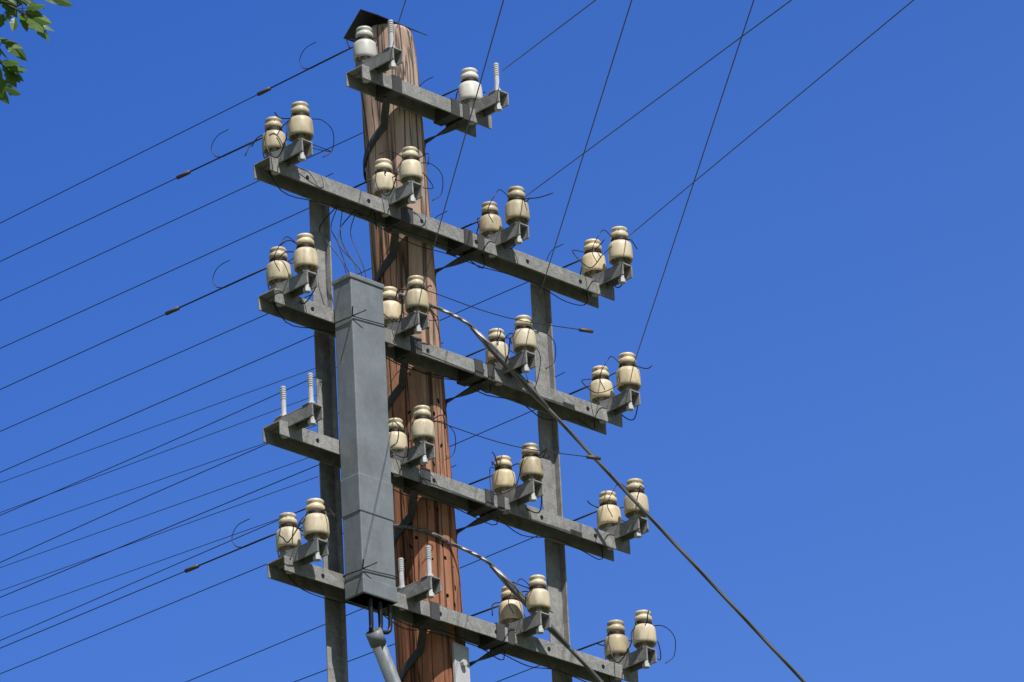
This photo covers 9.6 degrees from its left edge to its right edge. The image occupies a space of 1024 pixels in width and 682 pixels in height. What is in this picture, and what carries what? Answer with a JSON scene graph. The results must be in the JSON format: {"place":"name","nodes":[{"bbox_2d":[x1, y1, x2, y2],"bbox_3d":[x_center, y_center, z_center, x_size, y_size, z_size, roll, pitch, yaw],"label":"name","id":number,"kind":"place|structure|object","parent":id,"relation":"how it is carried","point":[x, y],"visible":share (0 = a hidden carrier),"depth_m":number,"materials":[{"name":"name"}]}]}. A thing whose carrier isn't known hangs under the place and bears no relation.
{"place":"outdoors","nodes":[
{"label":"outdoors","id":0,"kind":"place"},
{"bbox_2d":[0,0,72,103],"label":"leaves","id":1,"kind":"object","parent":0,"point":[39,22],"depth_m":17.31,"materials":[{"name":"green plant"}]},
{"bbox_2d":[0,0,1023,681],"label":"sky","id":2,"kind":"structure","parent":0,"point":[828,423],"materials":[{"name":"blue"}]},
{"label":"ground","id":3,"kind":"structure","parent":0,"visible":0},
{"bbox_2d":[361,24,465,681],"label":"pole","id":4,"kind":"object","parent":3,"relation":"on","point":[433,662],"visible":0.53,"depth_m":18.32,"materials":[{"name":"brown wood"}]},
{"bbox_2d":[366,628,400,681],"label":"conduit","id":5,"kind":"object","parent":4,"relation":"attached to","point":[376,639],"visible":1,"depth_m":17.60,"materials":[{"name":"paint"}]},
{"bbox_2d":[343,9,426,41],"bbox_3d":[-0.391,-0.963,18.897,0.223,0.075,0.152,20,-33,-41],"label":"pole cap","id":6,"kind":"object","parent":4,"relation":"on","point":[365,18],"visible":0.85,"depth_m":18.87,"materials":[{"name":"black metal"}]},
{"bbox_2d":[363,75,515,681],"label":"braces","id":7,"kind":"object","parent":4,"relation":"attached to","point":[453,120],"visible":0.72,"depth_m":18.39,"materials":[{"name":"black metal"}]},
{"bbox_2d":[253,46,656,681],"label":"crossarm frame","id":8,"kind":"object","parent":4,"relation":"attached to","point":[325,452],"visible":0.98,"depth_m":18.30,"materials":[{"name":"grey paint"}]},
{"bbox_2d":[332,272,397,609],"bbox_3d":[-0.431,0.290,17.860,0.140,1.021,0.082,20,-33,-41],"label":"cable duct","id":9,"kind":"object","parent":8,"relation":"attached to","point":[367,501],"visible":1,"depth_m":17.82,"materials":[{"name":"metal"}]},
{"bbox_2d":[332,306,397,577],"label":"mounting straps","id":10,"kind":"object","parent":9,"relation":"attached to","point":[352,315],"visible":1,"depth_m":17.70,"materials":[{"name":"grey metal"}]},
{"bbox_2d":[368,598,392,634],"bbox_3d":[-0.386,0.818,17.628,0.090,0.175,0.038,20,-33,-41],"label":"cable bundle","id":11,"kind":"object","parent":9,"relation":"attached to","point":[380,618],"visible":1,"depth_m":17.63,"materials":[{"name":"black rubber"}]},
{"bbox_2d":[306,175,604,667],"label":"bolts","id":12,"kind":"object","parent":8,"relation":"attached to","point":[427,350],"visible":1,"depth_m":18.30,"materials":[{"name":"black metal"}]},
{"bbox_2d":[271,19,649,679],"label":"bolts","id":13,"kind":"object","parent":8,"relation":"attached to","point":[419,331],"visible":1,"depth_m":18.18,"materials":[{"name":"silver metal"}]},
{"bbox_2d":[353,26,482,103],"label":"white insulators","id":14,"kind":"object","parent":13,"relation":"attached to","point":[368,48],"visible":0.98,"depth_m":18.60,"materials":[{"name":"ceramic"}]},
{"bbox_2d":[262,101,656,659],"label":"insulators","id":15,"kind":"object","parent":13,"relation":"attached to","point":[313,523],"visible":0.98,"depth_m":18.34,"materials":[{"name":"ceramic"}]},
{"bbox_2d":[245,36,651,645],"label":"tie wires","id":16,"kind":"object","parent":15,"relation":"attached to","point":[385,170],"visible":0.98,"depth_m":18.35,"materials":[{"name":"grey metal"}]},
{"bbox_2d":[0,0,913,681],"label":"wires","id":17,"kind":"object","parent":15,"relation":"attached to","point":[312,336],"visible":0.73,"depth_m":18.82,"materials":[{"name":"grey metal"}]},
{"bbox_2d":[165,87,600,572],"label":"wire splices","id":18,"kind":"object","parent":17,"relation":"attached to","point":[177,308],"visible":1,"depth_m":18.40,"materials":[{"name":"brown"}]},
{"bbox_2d":[452,642,469,681],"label":"plate","id":19,"kind":"object","parent":4,"relation":"attached to","point":[461,666],"visible":1,"depth_m":17.98,"materials":[{"name":"grey metal"}]},
{"bbox_2d":[262,64,675,681],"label":"jumper wires","id":20,"kind":"object","parent":4,"relation":"attached to","point":[444,376],"visible":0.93,"depth_m":18.28,"materials":[{"name":"black"}]},
{"bbox_2d":[393,293,805,681],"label":"stay cable","id":21,"kind":"object","parent":4,"relation":"attached to","point":[523,382],"visible":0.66,"depth_m":18.46,"materials":[{"name":"black metal"}]}
]}

